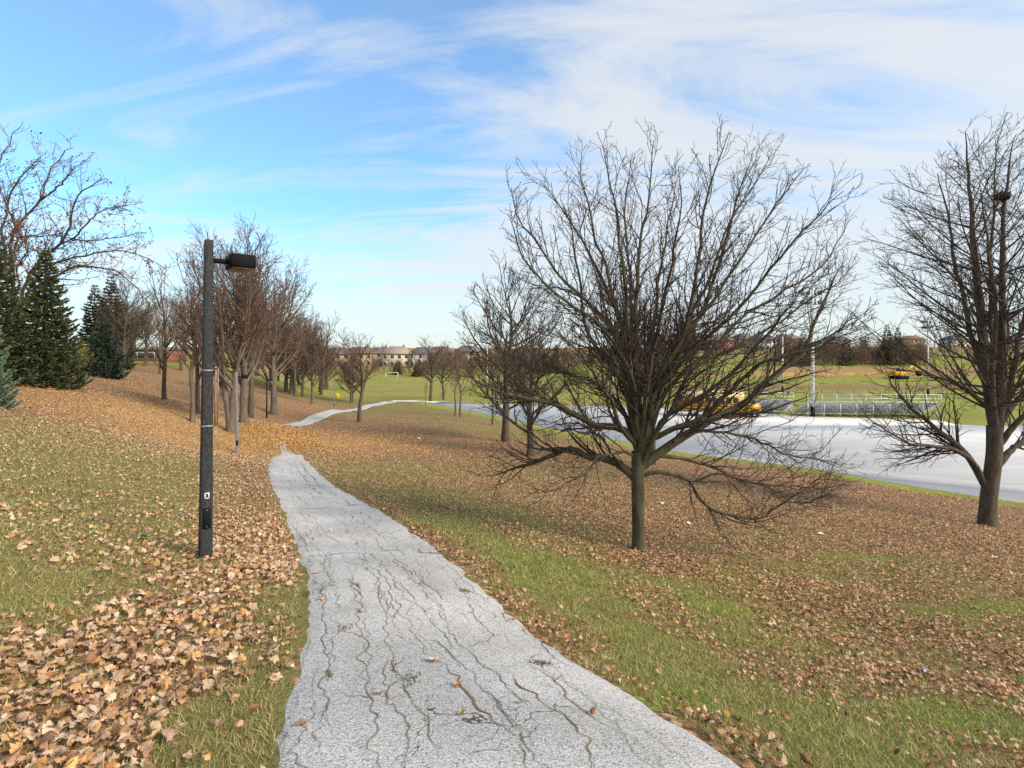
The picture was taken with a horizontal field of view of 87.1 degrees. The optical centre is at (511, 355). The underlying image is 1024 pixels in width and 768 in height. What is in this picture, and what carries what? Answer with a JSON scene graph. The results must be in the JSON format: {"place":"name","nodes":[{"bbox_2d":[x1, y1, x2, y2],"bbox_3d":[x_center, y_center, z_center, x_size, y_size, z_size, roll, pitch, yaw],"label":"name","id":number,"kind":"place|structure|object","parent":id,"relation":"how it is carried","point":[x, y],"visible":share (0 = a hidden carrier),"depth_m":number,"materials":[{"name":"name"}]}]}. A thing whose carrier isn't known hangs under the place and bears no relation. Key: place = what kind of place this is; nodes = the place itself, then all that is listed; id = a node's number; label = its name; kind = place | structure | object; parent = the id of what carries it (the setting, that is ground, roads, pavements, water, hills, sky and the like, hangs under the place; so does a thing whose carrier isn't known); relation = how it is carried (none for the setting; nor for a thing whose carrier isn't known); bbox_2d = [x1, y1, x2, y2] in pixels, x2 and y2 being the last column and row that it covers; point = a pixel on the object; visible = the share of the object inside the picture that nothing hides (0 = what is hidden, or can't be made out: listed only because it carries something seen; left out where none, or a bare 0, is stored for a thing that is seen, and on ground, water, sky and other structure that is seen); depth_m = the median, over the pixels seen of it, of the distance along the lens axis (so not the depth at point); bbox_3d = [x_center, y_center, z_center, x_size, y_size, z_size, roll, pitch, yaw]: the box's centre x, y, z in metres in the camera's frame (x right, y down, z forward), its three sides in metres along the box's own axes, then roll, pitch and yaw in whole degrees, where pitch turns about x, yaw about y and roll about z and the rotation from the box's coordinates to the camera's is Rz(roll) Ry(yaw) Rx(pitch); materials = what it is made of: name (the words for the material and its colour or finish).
{"place":"outdoors","nodes":[
{"label":"outdoors","id":0,"kind":"place"},
{"bbox_2d":[390,400,441,402],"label":"path","id":1,"kind":"structure","parent":0,"point":[414,401],"depth_m":87.80,"materials":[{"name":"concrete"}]},
{"bbox_2d":[266,401,740,767],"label":"path","id":2,"kind":"structure","parent":0,"point":[521,711],"depth_m":3.72,"materials":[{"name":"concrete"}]},
{"bbox_2d":[458,707,464,713],"bbox_3d":[-0.289,2.065,3.131,0.054,0.026,0.058,-20,-3,-28],"label":"fallen leaf","id":3,"kind":"object","parent":2,"relation":"on","point":[461,710],"visible":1,"depth_m":3.14,"materials":[{"name":"yellow plant"}]},
{"bbox_2d":[0,347,1023,767],"bbox_3d":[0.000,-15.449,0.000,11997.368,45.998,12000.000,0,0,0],"label":"ground","id":4,"kind":"structure","parent":0,"point":[848,385],"depth_m":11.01,"materials":[{"name":"green plant"}]},
{"bbox_2d":[0,325,22,409],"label":"blue spruce","id":5,"kind":"object","parent":4,"relation":"on","point":[5,396],"visible":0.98,"depth_m":19.39,"materials":[{"name":"grey plant"}]},
{"bbox_2d":[0,233,51,386],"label":"spruce tree","id":6,"kind":"object","parent":4,"relation":"on","point":[7,321],"visible":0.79,"depth_m":28.27,"materials":[{"name":"green plant"}]},
{"bbox_2d":[3,249,94,389],"bbox_3d":[-26.056,-1.942,30.084,4.332,8.024,4.259,0,0,42],"label":"spruce tree","id":7,"kind":"object","parent":4,"relation":"on","point":[57,362],"visible":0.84,"depth_m":29.69,"materials":[{"name":"green plant"}]},
{"bbox_2d":[63,342,100,372],"bbox_3d":[-36.741,0.208,45.971,3.443,3.002,3.274,0,0,0],"label":"shrub","id":8,"kind":"object","parent":4,"relation":"on","point":[85,348],"visible":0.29,"depth_m":45.78,"materials":[{"name":"green plant"}]},
{"bbox_2d":[76,285,104,357],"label":"spruce tree","id":9,"kind":"object","parent":4,"relation":"on","point":[87,320],"visible":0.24,"depth_m":57.46,"materials":[{"name":"green plant"}]},
{"bbox_2d":[0,122,181,348],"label":"bare tree","id":10,"kind":"object","parent":4,"relation":"on","point":[17,228],"visible":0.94,"depth_m":32.37,"materials":[{"name":"brown plant"}]},
{"bbox_2d":[75,320,130,378],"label":"blue spruce","id":11,"kind":"object","parent":4,"relation":"on","point":[114,359],"visible":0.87,"depth_m":46.59,"materials":[{"name":"grey plant"}]},
{"bbox_2d":[82,276,136,369],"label":"spruce tree","id":12,"kind":"object","parent":4,"relation":"on","point":[132,352],"visible":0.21,"depth_m":55.80,"materials":[{"name":"plant"}]},
{"bbox_2d":[90,270,159,372],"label":"bare tree","id":13,"kind":"object","parent":4,"relation":"on","point":[124,326],"visible":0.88,"depth_m":51.03,"materials":[{"name":"brown plant"}]},
{"bbox_2d":[112,311,139,350],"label":"bare tree","id":14,"kind":"object","parent":4,"relation":"on","point":[131,331],"visible":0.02,"depth_m":74.59,"materials":[{"name":"brown plant"}]},
{"bbox_2d":[103,299,160,370],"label":"bare tree","id":15,"kind":"object","parent":4,"relation":"on","point":[132,369],"visible":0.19,"depth_m":78.04,"materials":[{"name":"brown plant"}]},
{"bbox_2d":[129,289,164,360],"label":"bare tree","id":16,"kind":"object","parent":4,"relation":"on","point":[157,306],"visible":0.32,"depth_m":95.92,"materials":[{"name":"brown plant"}]},
{"bbox_2d":[126,298,168,365],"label":"bare tree","id":17,"kind":"object","parent":4,"relation":"on","point":[145,359],"visible":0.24,"depth_m":86.40,"materials":[{"name":"brown plant"}]},
{"bbox_2d":[130,348,185,362],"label":"brick building","id":18,"kind":"structure","parent":4,"relation":"on","point":[139,355],"depth_m":112.00,"materials":[{"name":"red brick"}]},
{"bbox_2d":[138,352,143,357],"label":"window","id":19,"kind":"structure","parent":18,"relation":"in","point":[140,354],"depth_m":111.91,"materials":[{"name":"grey glass"}]},
{"bbox_2d":[148,352,154,357],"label":"window","id":20,"kind":"structure","parent":18,"relation":"in","point":[150,354],"depth_m":111.91,"materials":[{"name":"grey glass"}]},
{"bbox_2d":[149,305,173,373],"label":"bare tree","id":21,"kind":"object","parent":4,"relation":"on","point":[160,341],"visible":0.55,"depth_m":77.36,"materials":[{"name":"brown plant"}]},
{"bbox_2d":[155,293,171,360],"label":"bare tree","id":22,"kind":"object","parent":4,"relation":"on","point":[160,327],"visible":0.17,"depth_m":102.24,"materials":[{"name":"brown plant"}]},
{"bbox_2d":[135,265,193,399],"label":"bare tree","id":23,"kind":"object","parent":4,"relation":"on","point":[164,369],"visible":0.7,"depth_m":36.61,"materials":[{"name":"brown plant"}]},
{"bbox_2d":[159,292,198,370],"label":"bare tree","id":24,"kind":"object","parent":4,"relation":"on","point":[181,362],"visible":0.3,"depth_m":84.94,"materials":[{"name":"brown plant"}]},
{"bbox_2d":[159,291,215,422],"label":"bare tree","id":25,"kind":"object","parent":4,"relation":"on","point":[192,418],"visible":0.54,"depth_m":30.68,"materials":[{"name":"brown plant"}]},
{"bbox_2d":[155,276,224,348],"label":"bare tree","id":26,"kind":"object","parent":4,"relation":"on","point":[184,299],"visible":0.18,"depth_m":101.34,"materials":[{"name":"brown plant"}]},
{"bbox_2d":[162,248,218,414],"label":"bare tree","id":27,"kind":"object","parent":4,"relation":"on","point":[197,393],"visible":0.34,"depth_m":33.64,"materials":[{"name":"brown plant"}]},
{"bbox_2d":[145,213,308,433],"bbox_3d":[-16.200,-2.059,31.370,8.000,13.450,5.853,0,0,2],"label":"bare tree","id":28,"kind":"object","parent":4,"relation":"on","point":[247,321],"visible":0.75,"depth_m":31.11,"materials":[{"name":"brown plant"}]},
{"bbox_2d":[198,239,255,559],"bbox_3d":[-3.736,0.634,7.044,0.589,4.230,0.440,1,0,-38],"label":"lamp post","id":29,"kind":"object","parent":4,"relation":"on","point":[239,263],"visible":0.97,"depth_m":6.87,"materials":[{"name":"dark weathered wood"},{"name":"black metal"},{"name":"steel"}]},
{"bbox_2d":[235,372,247,452],"bbox_3d":[-13.658,2.936,27.235,0.589,4.248,0.440,0,0,-30],"label":"lamp post","id":30,"kind":"object","parent":4,"relation":"on","point":[236,413],"visible":0.97,"depth_m":27.07,"materials":[{"name":"black metal"}]},
{"bbox_2d":[185,221,300,423],"bbox_3d":[-18.134,-1.971,35.947,6.939,13.255,7.440,0,0,9],"label":"bare tree","id":31,"kind":"object","parent":4,"relation":"on","point":[243,408],"visible":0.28,"depth_m":35.60,"materials":[{"name":"brown plant"}]},
{"bbox_2d":[216,281,292,418],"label":"bare tree","id":32,"kind":"object","parent":4,"relation":"on","point":[251,400],"visible":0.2,"depth_m":47.14,"materials":[{"name":"brown plant"}]},
{"bbox_2d":[266,377,272,417],"bbox_3d":[-23.751,4.180,52.733,0.589,4.148,0.440,0,0,-24],"label":"lamp post","id":33,"kind":"object","parent":4,"relation":"on","point":[266,398],"visible":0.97,"depth_m":52.58,"materials":[{"name":"black metal"}]},
{"bbox_2d":[228,256,316,414],"bbox_3d":[-24.554,-2.004,55.135,9.714,16.520,9.060,0,0,-27],"label":"bare tree","id":34,"kind":"object","parent":4,"relation":"on","point":[273,370],"visible":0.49,"depth_m":55.65,"materials":[{"name":"brown plant"}]},
{"bbox_2d":[261,326,291,375],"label":"bare tree","id":35,"kind":"object","parent":4,"relation":"on","point":[269,359],"visible":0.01,"depth_m":102.38,"materials":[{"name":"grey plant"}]},
{"bbox_2d":[260,308,293,389],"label":"bare tree","id":36,"kind":"object","parent":4,"relation":"on","point":[270,364],"visible":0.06,"depth_m":81.53,"materials":[{"name":"brown plant"}]},
{"bbox_2d":[267,310,310,391],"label":"bare tree","id":37,"kind":"object","parent":4,"relation":"on","point":[286,389],"visible":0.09,"depth_m":84.40,"materials":[{"name":"brown plant"}]},
{"bbox_2d":[267,308,313,396],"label":"bare tree","id":38,"kind":"object","parent":4,"relation":"on","point":[294,376],"visible":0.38,"depth_m":78.58,"materials":[{"name":"brown plant"}]},
{"bbox_2d":[270,320,314,394],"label":"bare tree","id":39,"kind":"object","parent":4,"relation":"on","point":[290,382],"visible":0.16,"depth_m":82.07,"materials":[{"name":"brown plant"}]},
{"bbox_2d":[278,319,311,390],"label":"bare tree","id":40,"kind":"object","parent":4,"relation":"on","point":[291,349],"visible":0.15,"depth_m":83.83,"materials":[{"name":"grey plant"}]},
{"bbox_2d":[276,313,324,378],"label":"bare tree","id":41,"kind":"object","parent":4,"relation":"on","point":[283,373],"visible":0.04,"depth_m":112.83,"materials":[{"name":"brown plant"}]},
{"bbox_2d":[287,320,322,396],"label":"bare tree","id":42,"kind":"object","parent":4,"relation":"on","point":[302,382],"visible":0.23,"depth_m":80.72,"materials":[{"name":"brown plant"}]},
{"bbox_2d":[294,312,336,404],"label":"bare tree","id":43,"kind":"object","parent":4,"relation":"on","point":[306,350],"visible":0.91,"depth_m":69.42,"materials":[{"name":"brown plant"}]},
{"bbox_2d":[313,349,330,391],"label":"bare tree","id":44,"kind":"object","parent":4,"relation":"on","point":[320,365],"visible":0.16,"depth_m":92.73,"materials":[{"name":"brown plant"}]},
{"bbox_2d":[313,347,334,389],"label":"bare tree","id":45,"kind":"object","parent":4,"relation":"on","point":[325,372],"visible":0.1,"depth_m":109.46,"materials":[{"name":"brown plant"}]},
{"bbox_2d":[306,309,347,394],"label":"bare tree","id":46,"kind":"object","parent":4,"relation":"on","point":[321,383],"visible":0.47,"depth_m":89.96,"materials":[{"name":"brown plant"}]},
{"bbox_2d":[318,342,339,389],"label":"bare tree","id":47,"kind":"object","parent":4,"relation":"on","point":[327,377],"visible":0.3,"depth_m":103.03,"materials":[{"name":"brown plant"}]},
{"bbox_2d":[315,341,345,388],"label":"bare tree","id":48,"kind":"object","parent":4,"relation":"on","point":[337,372],"visible":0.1,"depth_m":121.68,"materials":[{"name":"brown plant"}]},
{"bbox_2d":[334,378,337,408],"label":"lamp post","id":49,"kind":"object","parent":4,"relation":"on","point":[334,391],"visible":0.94,"depth_m":71.05,"materials":[{"name":"black metal"}]},
{"bbox_2d":[330,346,350,366],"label":"house","id":50,"kind":"structure","parent":4,"relation":"on","point":[342,355],"depth_m":236.29,"materials":[{"name":"beige glass"}]},
{"bbox_2d":[344,338,355,373],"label":"bare tree","id":51,"kind":"object","parent":4,"relation":"on","point":[351,352],"visible":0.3,"depth_m":118.45,"materials":[{"name":"brown plant"}]},
{"bbox_2d":[331,351,370,401],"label":"bare tree","id":52,"kind":"object","parent":4,"relation":"on","point":[353,391],"visible":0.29,"depth_m":82.31,"materials":[{"name":"brown plant"}]},
{"bbox_2d":[337,358,364,402],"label":"bare tree","id":53,"kind":"object","parent":4,"relation":"on","point":[351,389],"visible":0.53,"depth_m":79.66,"materials":[{"name":"brown plant"}]},
{"bbox_2d":[326,326,387,421],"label":"bare tree","id":54,"kind":"object","parent":4,"relation":"on","point":[362,387],"visible":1,"depth_m":52.26,"materials":[{"name":"brown plant"}]},
{"bbox_2d":[348,345,377,365],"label":"house","id":55,"kind":"structure","parent":4,"relation":"on","point":[364,355],"depth_m":238.01,"materials":[{"name":"beige glass"}]},
{"bbox_2d":[373,345,386,364],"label":"house","id":56,"kind":"structure","parent":4,"relation":"on","point":[378,350],"depth_m":246.80,"materials":[{"name":"grey glass"}]},
{"bbox_2d":[382,345,411,366],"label":"house","id":57,"kind":"structure","parent":4,"relation":"on","point":[395,353],"depth_m":236.15,"materials":[{"name":"beige glass"}]},
{"bbox_2d":[392,361,402,374],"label":"conifer","id":58,"kind":"object","parent":4,"relation":"on","point":[398,369],"visible":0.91,"depth_m":199.51,"materials":[{"name":"green plant"}]},
{"bbox_2d":[406,351,412,366],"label":"conifer","id":59,"kind":"object","parent":4,"relation":"on","point":[409,359],"visible":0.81,"depth_m":231.71,"materials":[{"name":"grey plant"}]},
{"bbox_2d":[411,360,423,375],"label":"conifer","id":60,"kind":"object","parent":4,"relation":"on","point":[415,372],"visible":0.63,"depth_m":191.31,"materials":[{"name":"green plant"}]},
{"bbox_2d":[410,345,435,365],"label":"house","id":61,"kind":"structure","parent":4,"relation":"on","point":[415,351],"depth_m":240.35,"materials":[{"name":"beige glass"}]},
{"bbox_2d":[411,334,451,400],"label":"bare tree","id":62,"kind":"object","parent":4,"relation":"on","point":[431,368],"visible":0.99,"depth_m":88.32,"materials":[{"name":"brown plant"}]},
{"bbox_2d":[428,347,458,398],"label":"bare tree","id":63,"kind":"object","parent":4,"relation":"on","point":[444,370],"visible":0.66,"depth_m":93.13,"materials":[{"name":"brown plant"}]},
{"bbox_2d":[433,346,455,363],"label":"house","id":64,"kind":"structure","parent":4,"relation":"on","point":[449,348],"depth_m":252.23,"materials":[{"name":"grey glass"}]},
{"bbox_2d":[448,361,461,415],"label":"bare tree","id":65,"kind":"object","parent":4,"relation":"on","point":[455,411],"visible":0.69,"depth_m":64.36,"materials":[{"name":"brown plant"}]},
{"bbox_2d":[451,357,472,416],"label":"bare tree","id":66,"kind":"object","parent":4,"relation":"on","point":[460,415],"visible":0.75,"depth_m":61.82,"materials":[{"name":"brown plant"}]},
{"bbox_2d":[456,344,482,361],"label":"house","id":67,"kind":"structure","parent":4,"relation":"on","point":[472,348],"depth_m":262.74,"materials":[{"name":"grey glass"}]},
{"bbox_2d":[483,306,489,392],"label":"floodlight pole","id":68,"kind":"object","parent":4,"relation":"on","point":[487,348],"visible":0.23,"depth_m":107.91,"materials":[{"name":"metal"}]},
{"bbox_2d":[484,356,501,424],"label":"bare tree","id":69,"kind":"object","parent":4,"relation":"on","point":[492,422],"visible":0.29,"depth_m":53.15,"materials":[{"name":"brown plant"}]},
{"bbox_2d":[444,248,568,442],"bbox_3d":[-0.291,-0.490,40.152,9.408,14.140,9.610,0,0,38],"label":"bare tree","id":70,"kind":"object","parent":4,"relation":"on","point":[505,434],"visible":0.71,"depth_m":39.30,"materials":[{"name":"brown plant"}]},
{"bbox_2d":[0,371,1023,767],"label":"fallen leaves","id":71,"kind":"object","parent":4,"relation":"on","point":[126,725],"depth_m":7.32,"materials":[{"name":"brown plant"}]},
{"bbox_2d":[465,298,585,456],"bbox_3d":[0.991,1.241,33.138,6.836,10.059,6.693,0,0,42],"label":"bare tree","id":72,"kind":"object","parent":4,"relation":"on","point":[530,450],"visible":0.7,"depth_m":32.90,"materials":[{"name":"brown plant"}]},
{"bbox_2d":[549,347,562,370],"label":"conifer","id":73,"kind":"object","parent":4,"relation":"on","point":[553,353],"visible":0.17,"depth_m":204.44,"materials":[{"name":"green plant"}]},
{"bbox_2d":[264,346,1023,375],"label":"undergrowth","id":74,"kind":"object","parent":4,"relation":"on","point":[900,360],"visible":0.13,"depth_m":192.57,"materials":[{"name":"plant"}]},
{"bbox_2d":[608,282,684,464],"bbox_3d":[7.682,0.977,31.608,4.753,10.979,6.391,0,0,-7],"label":"bare tree","id":75,"kind":"object","parent":4,"relation":"on","point":[653,449],"visible":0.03,"depth_m":30.98,"materials":[{"name":"brown plant"}]},
{"bbox_2d":[280,335,1013,374],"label":"woodland","id":76,"kind":"object","parent":4,"relation":"on","point":[865,351],"visible":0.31,"depth_m":198.00,"materials":[{"name":"brown plant"}]},
{"bbox_2d":[421,113,891,561],"bbox_3d":[3.314,-0.748,11.393,9.990,9.786,7.339,0,0,0],"label":"bare tree","id":77,"kind":"object","parent":4,"relation":"on","point":[626,344],"visible":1,"depth_m":10.89,"materials":[{"name":"brown plant"}]},
{"bbox_2d":[704,333,734,350],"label":"house","id":78,"kind":"structure","parent":4,"relation":"on","point":[728,343],"depth_m":292.02,"materials":[{"name":"brown brick"}]},
{"bbox_2d":[431,402,1023,502],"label":"parking lot","id":79,"kind":"structure","parent":4,"relation":"on","point":[948,474],"depth_m":45.02,"materials":[{"name":"grey asphalt"}]},
{"bbox_2d":[675,390,760,417],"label":"school bus","id":80,"kind":"object","parent":79,"relation":"on","point":[740,398],"visible":0.34,"depth_m":66.09,"materials":[{"name":"yellow metal"}]},
{"bbox_2d":[753,392,793,414],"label":"bleacher","id":81,"kind":"object","parent":79,"relation":"on","point":[782,408],"visible":0.28,"depth_m":69.61,"materials":[{"name":"metal"}]},
{"bbox_2d":[795,394,941,417],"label":"bleacher","id":82,"kind":"object","parent":79,"relation":"on","point":[832,407],"visible":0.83,"depth_m":66.49,"materials":[{"name":"metal"}]},
{"bbox_2d":[731,334,751,347],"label":"house","id":83,"kind":"structure","parent":4,"relation":"on","point":[746,337],"depth_m":330.44,"materials":[{"name":"grey glass"}]},
{"bbox_2d":[749,335,775,348],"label":"house","id":84,"kind":"structure","parent":4,"relation":"on","point":[772,343],"depth_m":298.12,"materials":[{"name":"white glass"}]},
{"bbox_2d":[776,328,786,391],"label":"floodlight pole","id":85,"kind":"object","parent":4,"relation":"on","point":[782,359],"visible":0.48,"depth_m":112.89,"materials":[{"name":"metal"}]},
{"bbox_2d":[776,333,802,347],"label":"house","id":86,"kind":"structure","parent":4,"relation":"on","point":[794,336],"depth_m":346.10,"materials":[{"name":"grey glass"}]},
{"bbox_2d":[796,328,810,365],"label":"conifer","id":87,"kind":"object","parent":4,"relation":"on","point":[803,342],"visible":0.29,"depth_m":184.61,"materials":[{"name":"green plant"}]},
{"bbox_2d":[734,373,884,377],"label":"pipe barrier","id":88,"kind":"object","parent":4,"relation":"on","point":[814,373],"visible":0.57,"depth_m":149.79,"materials":[{"name":"yellow metal"}]},
{"bbox_2d":[799,287,822,416],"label":"floodlight pole","id":89,"kind":"object","parent":4,"relation":"on","point":[812,379],"visible":0.54,"depth_m":66.40,"materials":[{"name":"metal"}]},
{"bbox_2d":[823,336,850,347],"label":"house","id":90,"kind":"structure","parent":4,"relation":"on","point":[837,339],"depth_m":421.60,"materials":[{"name":"grey glass"}]},
{"bbox_2d":[836,337,856,365],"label":"conifer","id":91,"kind":"object","parent":4,"relation":"on","point":[850,357],"visible":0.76,"depth_m":187.25,"materials":[{"name":"green plant"}]},
{"bbox_2d":[773,393,945,412],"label":"chain link fence","id":92,"kind":"object","parent":4,"relation":"on","point":[856,399],"visible":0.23,"depth_m":71.73,"materials":[{"name":"metal"}]},
{"bbox_2d":[874,324,896,364],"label":"conifer","id":93,"kind":"object","parent":4,"relation":"on","point":[882,345],"visible":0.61,"depth_m":189.47,"materials":[{"name":"green plant"}]},
{"bbox_2d":[893,327,907,363],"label":"conifer","id":94,"kind":"object","parent":4,"relation":"on","point":[900,344],"visible":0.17,"depth_m":191.19,"materials":[{"name":"green plant"}]},
{"bbox_2d":[821,383,981,393],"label":"chain link fence","id":95,"kind":"object","parent":4,"relation":"on","point":[890,393],"visible":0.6,"depth_m":106.41,"materials":[{"name":"metal"}]},
{"bbox_2d":[888,365,920,378],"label":"excavator","id":96,"kind":"object","parent":4,"relation":"on","point":[896,373],"visible":0.65,"depth_m":145.64,"materials":[{"name":"yellow metal"}]},
{"bbox_2d":[901,335,926,346],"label":"house","id":97,"kind":"structure","parent":4,"relation":"on","point":[906,338],"depth_m":420.45,"materials":[{"name":"brown brick"}]},
{"bbox_2d":[921,319,931,393],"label":"floodlight pole","id":98,"kind":"object","parent":4,"relation":"on","point":[928,391],"visible":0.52,"depth_m":100.91,"materials":[{"name":"metal"}]},
{"bbox_2d":[840,104,1023,527],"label":"bare tree","id":99,"kind":"object","parent":4,"relation":"on","point":[992,362],"visible":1,"depth_m":19.95,"materials":[{"name":"brown plant"}]},
{"bbox_2d":[994,191,1011,201],"bbox_3d":[17.656,-5.749,19.401,0.499,0.392,0.468,0,0,-33],"label":"bird nest","id":100,"kind":"object","parent":99,"relation":"on","point":[1008,197],"visible":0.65,"depth_m":19.29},
{"bbox_2d":[939,335,969,347],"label":"house","id":101,"kind":"structure","parent":4,"relation":"on","point":[946,340],"depth_m":400.21,"materials":[{"name":"grey glass"}]},
{"bbox_2d":[0,0,1023,348],"label":"sky","id":102,"kind":"structure","parent":0,"point":[374,141],"materials":[{"name":"blue"}]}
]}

